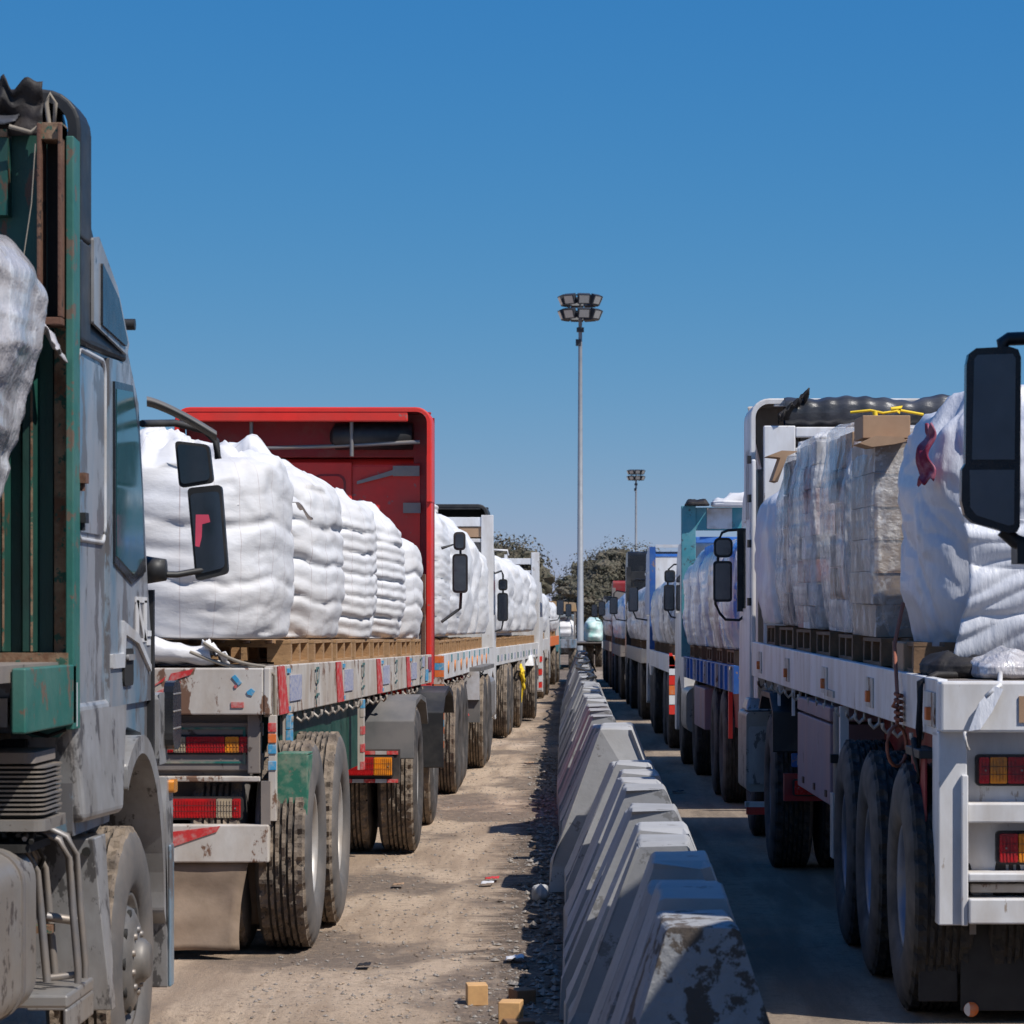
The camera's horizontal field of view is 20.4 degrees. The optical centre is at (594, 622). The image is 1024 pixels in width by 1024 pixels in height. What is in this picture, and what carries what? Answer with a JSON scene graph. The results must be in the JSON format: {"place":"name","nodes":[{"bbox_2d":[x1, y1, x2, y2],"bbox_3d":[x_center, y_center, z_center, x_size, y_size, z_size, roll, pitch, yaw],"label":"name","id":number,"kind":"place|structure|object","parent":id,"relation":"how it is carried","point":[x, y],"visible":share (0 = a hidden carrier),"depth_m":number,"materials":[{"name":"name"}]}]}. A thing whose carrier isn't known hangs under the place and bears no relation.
{"place":"outdoors","nodes":[
{"label":"outdoors","id":0,"kind":"place"},
{"bbox_2d":[0,649,602,1023],"bbox_3d":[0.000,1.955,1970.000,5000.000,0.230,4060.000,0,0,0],"label":"ground","id":1,"kind":"structure","parent":0,"point":[209,987],"depth_m":16.68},
{"bbox_2d":[0,89,228,1023],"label":"flatbed truck","id":2,"kind":"object","parent":1,"relation":"on","point":[90,726],"visible":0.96,"depth_m":11.18,"materials":[{"name":"grey metal"}]},
{"bbox_2d":[0,74,43,135],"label":"torn tarpaulin","id":3,"kind":"object","parent":2,"relation":"on","point":[22,104],"visible":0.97,"depth_m":10.97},
{"bbox_2d":[155,407,467,950],"bbox_3d":[-2.793,-0.115,22.487,2.974,3.930,13.826,0,0,0],"label":"flatbed truck","id":4,"kind":"object","parent":1,"relation":"on","point":[267,837],"visible":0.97,"depth_m":17.30,"materials":[{"name":"white paint"}]},
{"bbox_2d":[155,636,218,665],"bbox_3d":[-2.810,0.143,15.982,1.391,0.189,0.458,0,0,0],"label":"folded tarpaulin","id":5,"kind":"object","parent":4,"relation":"on","point":[171,653],"visible":0.32,"depth_m":15.82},
{"bbox_2d":[167,639,308,665],"bbox_3d":[-2.308,0.178,17.470,1.000,0.150,1.200,0,0,-1],"label":"pallet","id":6,"kind":"object","parent":4,"relation":"on","point":[285,652],"visible":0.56,"depth_m":16.89,"materials":[{"name":"brown wood"}]},
{"bbox_2d":[140,427,294,638],"bbox_3d":[-2.398,-0.532,16.697,1.234,1.255,1.559,0,0,0],"label":"bag","id":7,"kind":"object","parent":6,"relation":"on","point":[249,594],"visible":0.55,"depth_m":16.06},
{"bbox_2d":[189,639,332,663],"bbox_3d":[-2.285,0.185,18.760,1.000,0.150,1.200,0,0,1],"label":"pallet","id":8,"kind":"object","parent":4,"relation":"on","point":[320,650],"visible":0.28,"depth_m":18.71,"materials":[{"name":"brown wood"}]},
{"bbox_2d":[278,459,344,638],"bbox_3d":[-2.336,-0.511,19.204,1.267,1.246,2.005,0,0,0],"label":"bag","id":9,"kind":"object","parent":8,"relation":"on","point":[319,588],"visible":0.33,"depth_m":18.64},
{"bbox_2d":[311,639,369,659],"bbox_3d":[-2.239,0.200,21.340,1.000,0.150,1.200,0,0,1],"label":"pallet","id":10,"kind":"object","parent":4,"relation":"on","point":[360,648],"visible":0.2,"depth_m":21.28,"materials":[{"name":"brown wood"}]},
{"bbox_2d":[330,487,377,638],"bbox_3d":[-2.297,-0.480,21.697,1.271,1.214,1.744,0,0,0],"label":"bag","id":11,"kind":"object","parent":10,"relation":"on","point":[358,534],"visible":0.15,"depth_m":21.23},
{"bbox_2d":[384,639,396,657],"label":"pallet","id":12,"kind":"object","parent":4,"relation":"on","point":[390,647],"visible":0.17,"depth_m":23.88,"materials":[{"name":"brown wood"}]},
{"bbox_2d":[359,500,405,638],"bbox_3d":[-2.247,-0.453,24.097,1.294,1.189,1.694,0,0,0],"label":"bag","id":13,"kind":"object","parent":12,"relation":"on","point":[390,593],"visible":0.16,"depth_m":23.70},
{"bbox_2d":[411,639,420,655],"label":"pallet","id":14,"kind":"object","parent":4,"relation":"on","point":[415,647],"visible":0.14,"depth_m":26.43,"materials":[{"name":"brown wood"}]},
{"bbox_2d":[393,538,422,638],"bbox_3d":[-2.207,-0.366,26.208,1.251,1.040,1.436,0,0,0],"label":"bag","id":15,"kind":"object","parent":14,"relation":"on","point":[411,620],"visible":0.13,"depth_m":25.91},
{"bbox_2d":[432,504,507,792],"bbox_3d":[-2.702,0.090,36.320,2.839,3.520,12.560,0,0,0],"label":"flatbed truck","id":16,"kind":"object","parent":1,"relation":"on","point":[468,677],"visible":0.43,"depth_m":35.93,"materials":[{"name":"white paint"}]},
{"bbox_2d":[435,641,443,654],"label":"pallet","id":17,"kind":"object","parent":16,"relation":"on","point":[439,647],"visible":0.15,"depth_m":30.48,"materials":[{"name":"brown wood"}]},
{"bbox_2d":[435,512,450,635],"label":"bag","id":18,"kind":"object","parent":17,"relation":"on","point":[442,584],"visible":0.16,"depth_m":30.81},
{"bbox_2d":[435,639,454,652],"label":"pallet","id":19,"kind":"object","parent":16,"relation":"on","point":[452,645],"visible":0.16,"depth_m":32.81,"materials":[{"name":"brown wood"}]},
{"bbox_2d":[445,522,460,635],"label":"bag","id":20,"kind":"object","parent":19,"relation":"on","point":[453,623],"visible":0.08,"depth_m":32.76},
{"bbox_2d":[435,638,473,649],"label":"pallet","id":21,"kind":"object","parent":16,"relation":"on","point":[471,643],"visible":0.13,"depth_m":36.70,"materials":[{"name":"brown wood"}]},
{"bbox_2d":[459,529,481,633],"bbox_3d":[-2.128,-0.553,37.157,1.284,1.407,1.954,0,0,0],"label":"bag","id":22,"kind":"object","parent":21,"relation":"on","point":[476,564],"visible":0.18,"depth_m":36.68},
{"bbox_2d":[435,637,481,647],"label":"pallet","id":23,"kind":"object","parent":16,"relation":"on","point":[480,642],"visible":0.16,"depth_m":38.63,"materials":[{"name":"brown wood"}]},
{"bbox_2d":[475,552,488,633],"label":"bag","id":24,"kind":"object","parent":23,"relation":"on","point":[483,618],"visible":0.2,"depth_m":38.61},
{"bbox_2d":[461,639,464,650],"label":"pallet","id":25,"kind":"object","parent":16,"relation":"on","point":[462,644],"visible":0.16,"depth_m":34.57,"materials":[{"name":"brown wood"}]},
{"bbox_2d":[437,514,472,634],"bbox_3d":[-2.161,-0.606,35.198,1.285,1.512,1.914,0,0,0],"label":"bag","id":26,"kind":"object","parent":25,"relation":"on","point":[466,612],"visible":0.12,"depth_m":34.92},
{"bbox_2d":[466,982,487,1005],"bbox_3d":[-0.574,1.809,13.868,0.100,0.100,0.130,0,0,-7],"label":"wood block","id":27,"kind":"object","parent":1,"relation":"on","point":[476,993],"depth_m":13.80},
{"bbox_2d":[498,999,522,1023],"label":"wood block","id":28,"kind":"object","parent":1,"relation":"on","point":[510,1008],"depth_m":12.95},
{"bbox_2d":[493,549,542,736],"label":"flatbed truck","id":29,"kind":"object","parent":1,"relation":"on","point":[512,710],"visible":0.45,"depth_m":51.50,"materials":[{"name":"metal"}]},
{"bbox_2d":[498,637,510,645],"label":"pallet","id":30,"kind":"object","parent":29,"relation":"on","point":[508,641],"visible":0.14,"depth_m":48.13,"materials":[{"name":"brown wood"}]},
{"bbox_2d":[495,558,513,632],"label":"bag","id":31,"kind":"object","parent":30,"relation":"on","point":[508,577],"visible":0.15,"depth_m":47.72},
{"bbox_2d":[511,637,514,644],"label":"pallet","id":32,"kind":"object","parent":29,"relation":"on","point":[512,640],"visible":0.17,"depth_m":49.38,"materials":[{"name":"brown wood"}]},
{"bbox_2d":[494,555,522,632],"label":"bag","id":33,"kind":"object","parent":32,"relation":"on","point":[517,597],"visible":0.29,"depth_m":49.97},
{"bbox_2d":[494,532,564,599],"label":"tree","id":34,"kind":"object","parent":1,"relation":"on","point":[547,578],"visible":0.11,"depth_m":149.25,"materials":[{"name":"green plant"}]},
{"bbox_2d":[537,594,563,697],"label":"flatbed truck","id":35,"kind":"object","parent":1,"relation":"on","point":[546,653],"visible":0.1,"depth_m":72.54,"materials":[{"name":"metal"}]},
{"bbox_2d":[550,599,571,684],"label":"flatbed truck","id":36,"kind":"object","parent":1,"relation":"on","point":[554,659],"visible":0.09,"depth_m":86.98,"materials":[{"name":"metal"}]},
{"bbox_2d":[549,601,576,668],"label":"canopy truck","id":37,"kind":"object","parent":1,"relation":"on","point":[568,645],"visible":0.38,"depth_m":112.61,"materials":[{"name":"metal"}]},
{"bbox_2d":[557,293,602,649],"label":"light mast","id":38,"kind":"object","parent":1,"relation":"on","point":[587,312],"visible":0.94,"depth_m":155.86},
{"bbox_2d":[554,573,606,648],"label":"tree","id":39,"kind":"object","parent":1,"relation":"on","point":[590,596],"visible":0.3,"depth_m":199.22,"materials":[{"name":"green plant"}]},
{"bbox_2d":[560,641,602,666],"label":"flatbed truck","id":40,"kind":"object","parent":1,"relation":"on","point":[588,647],"visible":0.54,"depth_m":118.94,"materials":[{"name":"metal"}]},
{"bbox_2d":[584,617,602,641],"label":"bulk bag","id":41,"kind":"object","parent":40,"relation":"on","point":[593,629],"visible":0.97,"depth_m":118.37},
{"bbox_2d":[548,551,625,646],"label":"tree","id":42,"kind":"object","parent":1,"relation":"on","point":[604,573],"visible":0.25,"depth_m":204.37,"materials":[{"name":"green plant"}]},
{"bbox_2d":[564,761,615,901],"bbox_3d":[0.228,1.395,18.999,0.867,0.925,0.609,0,1,-1],"label":"concrete barrier","id":43,"kind":"object","parent":1,"relation":"on","point":[582,835],"visible":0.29,"depth_m":18.89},
{"bbox_2d":[574,534,659,580],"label":"tree","id":44,"kind":"object","parent":1,"relation":"on","point":[622,552],"visible":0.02,"depth_m":207.14,"materials":[{"name":"green plant"}]},
{"bbox_2d":[229,715,564,1023],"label":"gravel","id":45,"kind":"structure","parent":0,"point":[550,925],"depth_m":17.51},
{"bbox_2d":[0,0,1023,600],"label":"sky","id":46,"kind":"structure","parent":0,"point":[295,203],"materials":[{"name":"blue"}]},
{"bbox_2d":[594,671,1023,1023],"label":"road","id":47,"kind":"structure","parent":0,"point":[808,964],"depth_m":17.63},
{"bbox_2d":[557,708,611,808],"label":"concrete barrier","id":48,"kind":"object","parent":47,"relation":"on","point":[601,711],"visible":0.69,"depth_m":28.27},
{"bbox_2d":[558,714,615,815],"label":"concrete barrier","id":49,"kind":"object","parent":47,"relation":"on","point":[596,719],"visible":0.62,"depth_m":27.46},
{"bbox_2d":[563,809,627,969],"bbox_3d":[0.273,1.393,14.287,0.869,0.904,0.607,0,0,0],"label":"concrete barrier","id":50,"kind":"object","parent":47,"relation":"on","point":[569,946],"visible":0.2,"depth_m":14.15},
{"bbox_2d":[549,722,646,891],"bbox_3d":[0.160,1.274,19.935,0.942,1.132,1.008,0,0,1],"label":"concrete barrier","id":51,"kind":"object","parent":47,"relation":"on","point":[617,741],"visible":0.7,"depth_m":19.45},
{"bbox_2d":[592,596,611,686],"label":"flatbed truck","id":52,"kind":"object","parent":47,"relation":"on","point":[607,661],"visible":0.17,"depth_m":87.75,"materials":[{"name":"metal"}]},
{"bbox_2d":[565,760,654,903],"bbox_3d":[0.249,1.364,18.213,0.868,0.965,0.607,0,0,2],"label":"concrete barrier","id":53,"kind":"object","parent":47,"relation":"on","point":[619,765],"visible":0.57,"depth_m":17.93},
{"bbox_2d":[598,581,625,698],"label":"flatbed truck","id":54,"kind":"object","parent":47,"relation":"on","point":[618,666],"visible":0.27,"depth_m":74.60,"materials":[{"name":"metal"}]},
{"bbox_2d":[563,777,660,938],"bbox_3d":[0.255,1.382,16.530,0.868,0.965,0.607,0,0,-2],"label":"concrete barrier","id":55,"kind":"object","parent":47,"relation":"on","point":[594,845],"visible":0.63,"depth_m":16.38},
{"bbox_2d":[569,769,662,894],"bbox_3d":[0.270,1.381,17.433,0.868,0.965,0.607,0,0,0],"label":"concrete barrier","id":56,"kind":"object","parent":47,"relation":"on","point":[654,773],"visible":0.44,"depth_m":17.23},
{"bbox_2d":[562,783,671,973],"bbox_3d":[0.265,1.351,15.072,0.868,0.985,0.609,0,0,0],"label":"concrete barrier","id":57,"kind":"object","parent":47,"relation":"on","point":[630,794],"visible":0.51,"depth_m":14.79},
{"bbox_2d":[559,803,681,1019],"bbox_3d":[0.277,1.359,13.530,0.868,0.985,0.609,0,-1,1],"label":"concrete barrier","id":58,"kind":"object","parent":47,"relation":"on","point":[636,813],"visible":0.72,"depth_m":13.25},
{"bbox_2d":[564,821,696,1023],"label":"concrete barrier","id":59,"kind":"object","parent":47,"relation":"on","point":[667,827],"visible":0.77,"depth_m":12.53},
{"bbox_2d":[567,834,694,1023],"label":"concrete barrier","id":60,"kind":"object","parent":47,"relation":"on","point":[583,1003],"visible":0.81,"depth_m":11.77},
{"bbox_2d":[609,552,677,718],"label":"flatbed truck","id":61,"kind":"object","parent":47,"relation":"on","point":[636,677],"visible":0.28,"depth_m":63.45,"materials":[{"name":"metal"}]},
{"bbox_2d":[598,880,705,1023],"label":"concrete barrier","id":62,"kind":"object","parent":47,"relation":"on","point":[612,998],"visible":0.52,"depth_m":10.17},
{"bbox_2d":[588,850,717,1023],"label":"concrete barrier","id":63,"kind":"object","parent":47,"relation":"on","point":[685,865],"visible":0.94,"depth_m":10.89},
{"bbox_2d":[628,545,679,747],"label":"flatbed truck","id":64,"kind":"object","parent":47,"relation":"on","point":[661,683],"visible":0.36,"depth_m":47.44,"materials":[{"name":"white paint"}]},
{"bbox_2d":[610,880,735,1023],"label":"concrete barrier","id":65,"kind":"object","parent":47,"relation":"on","point":[669,895],"visible":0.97,"depth_m":9.45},
{"bbox_2d":[621,910,769,1023],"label":"concrete barrier","id":66,"kind":"object","parent":47,"relation":"on","point":[695,967],"visible":1,"depth_m":8.62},
{"bbox_2d":[664,506,746,801],"bbox_3d":[2.456,0.185,33.080,2.654,3.330,10.935,0,0,-2],"label":"flatbed truck","id":67,"kind":"object","parent":47,"relation":"on","point":[706,705],"visible":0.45,"depth_m":34.23,"materials":[{"name":"blue paint"}]},
{"bbox_2d":[690,645,709,657],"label":"pallet","id":68,"kind":"object","parent":67,"relation":"on","point":[694,651],"visible":0.22,"depth_m":34.36,"materials":[{"name":"brown wood"}]},
{"bbox_2d":[682,565,695,644],"bbox_3d":[1.768,-0.270,34.983,1.343,1.080,1.649,0,0,0],"label":"wrapped pallet load","id":69,"kind":"object","parent":68,"relation":"on","point":[686,616],"visible":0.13,"depth_m":34.63},
{"bbox_2d":[699,646,708,659],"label":"pallet","id":70,"kind":"object","parent":67,"relation":"on","point":[702,652],"visible":0.17,"depth_m":32.81,"materials":[{"name":"brown wood"}]},
{"bbox_2d":[690,550,705,645],"bbox_3d":[1.811,-0.329,33.413,1.352,1.198,1.639,0,0,0],"label":"wrapped pallet load","id":71,"kind":"object","parent":70,"relation":"on","point":[695,612],"visible":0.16,"depth_m":33.05},
{"bbox_2d":[707,647,716,661],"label":"pallet","id":72,"kind":"object","parent":67,"relation":"on","point":[711,653],"visible":0.17,"depth_m":31.35,"materials":[{"name":"brown wood"}]},
{"bbox_2d":[699,552,713,646],"bbox_3d":[1.859,-0.314,31.859,1.345,1.168,1.621,0,0,0],"label":"wrapped pallet load","id":73,"kind":"object","parent":72,"relation":"on","point":[707,631],"visible":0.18,"depth_m":31.54},
{"bbox_2d":[717,648,732,663],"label":"pallet","id":74,"kind":"object","parent":67,"relation":"on","point":[721,655],"visible":0.19,"depth_m":29.81,"materials":[{"name":"brown wood"}]},
{"bbox_2d":[708,539,735,647],"bbox_3d":[1.900,-0.320,30.297,1.352,1.181,1.640,0,0,0],"label":"wrapped pallet load","id":75,"kind":"object","parent":74,"relation":"on","point":[715,625],"visible":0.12,"depth_m":30.16},
{"bbox_2d":[727,650,738,665],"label":"pallet","id":76,"kind":"object","parent":67,"relation":"on","point":[732,657],"visible":0.2,"depth_m":28.55,"materials":[{"name":"brown wood"}]},
{"bbox_2d":[718,539,739,649],"bbox_3d":[1.940,-0.331,28.745,1.340,1.202,1.648,0,0,0],"label":"wrapped pallet load","id":77,"kind":"object","parent":76,"relation":"on","point":[730,633],"visible":0.2,"depth_m":28.16},
{"bbox_2d":[713,398,1023,1016],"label":"flatbed truck","id":78,"kind":"object","parent":47,"relation":"on","point":[929,876],"visible":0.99,"depth_m":14.46,"materials":[{"name":"white paint"}]},
{"bbox_2d":[767,625,797,644],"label":"pallet","id":79,"kind":"object","parent":78,"relation":"on","point":[773,634],"visible":0.22,"depth_m":22.04,"materials":[{"name":"brown wood"}]},
{"bbox_2d":[754,491,791,623],"bbox_3d":[1.907,-0.630,22.326,1.260,1.289,1.507,0,0,0],"label":"bulk bag","id":80,"kind":"object","parent":79,"relation":"on","point":[768,539],"visible":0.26,"depth_m":21.89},
{"bbox_2d":[779,627,806,647],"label":"pallet","id":81,"kind":"object","parent":78,"relation":"on","point":[788,637],"visible":0.2,"depth_m":20.94,"materials":[{"name":"brown wood"}]},
{"bbox_2d":[775,455,828,625],"bbox_3d":[1.968,-0.627,20.903,1.216,1.312,1.250,0,0,0],"label":"wrapped pallet load","id":82,"kind":"object","parent":81,"relation":"on","point":[790,617],"visible":0.21,"depth_m":21.09},
{"bbox_2d":[797,629,838,651],"bbox_3d":[1.948,0.120,19.720,1.000,0.150,1.200,0,0,0],"label":"pallet","id":83,"kind":"object","parent":78,"relation":"on","point":[806,639],"visible":0.27,"depth_m":19.67,"materials":[{"name":"brown wood"}]},
{"bbox_2d":[788,428,853,629],"bbox_3d":[1.995,-0.626,19.375,1.276,1.345,1.311,0,0,0],"label":"wrapped pallet load","id":84,"kind":"object","parent":83,"relation":"on","point":[809,547],"visible":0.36,"depth_m":19.19},
{"bbox_2d":[816,632,852,655],"bbox_3d":[1.981,0.133,18.440,1.000,0.150,1.200,0,0,0],"label":"pallet","id":85,"kind":"object","parent":78,"relation":"on","point":[827,643],"visible":0.19,"depth_m":18.22,"materials":[{"name":"brown wood"}]},
{"bbox_2d":[820,422,914,632],"bbox_3d":[2.059,-0.595,17.776,1.210,1.318,1.404,0,0,0],"label":"wrapped pallet load","id":86,"kind":"object","parent":85,"relation":"on","point":[838,478],"visible":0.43,"depth_m":17.78,"materials":[{"name":"plastic"}]},
{"bbox_2d":[783,394,948,426],"bbox_3d":[2.319,-1.742,23.500,1.506,0.294,0.249,0,0,0],"label":"rolled tarpaulin","id":87,"kind":"object","parent":78,"relation":"on","point":[828,411],"visible":0.66,"depth_m":23.40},
{"bbox_2d":[839,634,912,660],"bbox_3d":[2.014,0.145,17.160,1.000,0.150,1.200,0,0,1],"label":"pallet","id":88,"kind":"object","parent":78,"relation":"on","point":[851,647],"visible":0.23,"depth_m":16.82,"materials":[{"name":"brown wood"}]},
{"bbox_2d":[863,637,913,665],"bbox_3d":[2.047,0.158,15.880,1.000,0.150,1.200,0,0,1],"label":"pallet","id":89,"kind":"object","parent":78,"relation":"on","point":[877,651],"visible":0.27,"depth_m":15.76,"materials":[{"name":"brown wood"}]},
{"bbox_2d":[853,604,912,636],"bbox_3d":[2.090,-0.017,16.294,1.119,0.192,1.108,0,0,0],"label":"carton","id":90,"kind":"object","parent":89,"relation":"on","point":[876,620],"visible":0.4,"depth_m":15.75,"materials":[{"name":"cardboard"}]},
{"bbox_2d":[850,572,903,603],"bbox_3d":[2.074,-0.201,16.289,1.119,0.193,1.108,0,0,0],"label":"carton","id":91,"kind":"object","parent":90,"relation":"on","point":[874,587],"visible":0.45,"depth_m":15.74,"materials":[{"name":"cardboard"}]},
{"bbox_2d":[851,539,902,571],"bbox_3d":[2.079,-0.385,16.300,1.119,0.195,1.108,0,0,0],"label":"carton","id":92,"kind":"object","parent":91,"relation":"on","point":[876,555],"visible":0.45,"depth_m":15.75,"materials":[{"name":"cardboard"}]},
{"bbox_2d":[851,506,903,540],"bbox_3d":[2.079,-0.568,16.289,1.119,0.196,1.108,0,0,0],"label":"carton","id":93,"kind":"object","parent":92,"relation":"on","point":[877,522],"visible":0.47,"depth_m":15.74,"materials":[{"name":"cardboard"}]},
{"bbox_2d":[851,473,898,509],"bbox_3d":[2.080,-0.752,16.297,1.119,0.197,1.108,0,0,0],"label":"carton","id":94,"kind":"object","parent":93,"relation":"on","point":[875,489],"visible":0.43,"depth_m":15.75,"materials":[{"name":"cardboard"}]},
{"bbox_2d":[852,439,906,478],"bbox_3d":[2.085,-0.936,16.296,1.119,0.198,1.108,0,0,0],"label":"carton","id":95,"kind":"object","parent":94,"relation":"on","point":[886,459],"visible":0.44,"depth_m":15.75,"materials":[{"name":"cardboard"}]},
{"bbox_2d":[853,436,905,448],"bbox_3d":[1.580,-1.000,15.770,0.268,0.066,0.300,0,0,0],"label":"cardboard scrap","id":96,"kind":"object","parent":95,"relation":"on","point":[874,441],"visible":0.88,"depth_m":15.62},
{"bbox_2d":[854,415,909,441],"bbox_3d":[1.617,-1.093,16.000,0.275,0.134,0.400,0,0,0],"label":"cardboard box","id":97,"kind":"object","parent":96,"relation":"on","point":[866,427],"visible":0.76,"depth_m":15.80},
{"bbox_2d":[885,602,907,767],"bbox_3d":[1.530,0.305,14.225,0.097,0.825,0.568,0,0,14],"label":"rope","id":98,"kind":"object","parent":78,"relation":"hanging from","point":[898,708],"visible":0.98,"depth_m":14.11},
{"bbox_2d":[892,641,955,672],"bbox_3d":[2.081,0.170,14.600,1.000,0.150,1.200,0,0,1],"label":"pallet","id":99,"kind":"object","parent":78,"relation":"on","point":[921,651],"visible":0.33,"depth_m":14.01,"materials":[{"name":"brown wood"}]},
{"bbox_2d":[898,385,1023,652],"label":"sheet wrapped load","id":100,"kind":"object","parent":99,"relation":"on","point":[934,581],"visible":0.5,"depth_m":14.18},
{"bbox_2d":[915,422,936,486],"bbox_3d":[1.635,-0.833,14.060,0.095,0.321,0.170,0,0,0],"label":"red sack","id":101,"kind":"object","parent":100,"relation":"hanging from","point":[926,467],"visible":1,"depth_m":14.01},
{"bbox_2d":[954,507,1023,656],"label":"loose sheet","id":102,"kind":"object","parent":100,"relation":"hanging from","point":[992,618],"visible":0.79,"depth_m":13.88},
{"bbox_2d":[911,671,975,783],"bbox_3d":[1.646,0.493,13.472,0.474,0.530,0.106,0,0,-41],"label":"strap","id":103,"kind":"object","parent":78,"relation":"attached to","point":[916,741],"visible":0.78,"depth_m":13.36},
{"bbox_2d":[919,650,980,676],"bbox_3d":[1.763,0.195,13.704,0.387,0.128,0.468,0,0,0],"label":"crumpled sack","id":104,"kind":"object","parent":78,"relation":"on","point":[947,660],"visible":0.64,"depth_m":13.54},
{"bbox_2d":[963,671,1002,750],"bbox_3d":[1.846,0.398,13.028,0.162,0.355,0.545,0,0,25],"label":"white strap","id":105,"kind":"object","parent":78,"relation":"hanging from","point":[986,705],"visible":1,"depth_m":12.82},
{"bbox_2d":[970,645,1023,678],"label":"crumpled sack","id":106,"kind":"object","parent":78,"relation":"on","point":[1007,662],"visible":0.91,"depth_m":13.31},
{"bbox_2d":[959,332,1023,563],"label":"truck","id":107,"kind":"object","parent":47,"relation":"on","point":[989,492],"visible":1,"depth_m":9.99,"materials":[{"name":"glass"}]},
{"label":"pallet","id":108,"kind":"object","parent":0,"visible":0},
{"bbox_2d":[502,558,529,631],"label":"bag","id":109,"kind":"object","parent":108,"relation":"on","point":[525,600],"visible":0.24,"depth_m":52.45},
{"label":"pallet","id":110,"kind":"object","parent":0,"visible":0},
{"bbox_2d":[0,235,47,498],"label":"wrapped pallet load","id":111,"kind":"object","parent":110,"relation":"on","point":[23,302],"visible":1,"depth_m":10.28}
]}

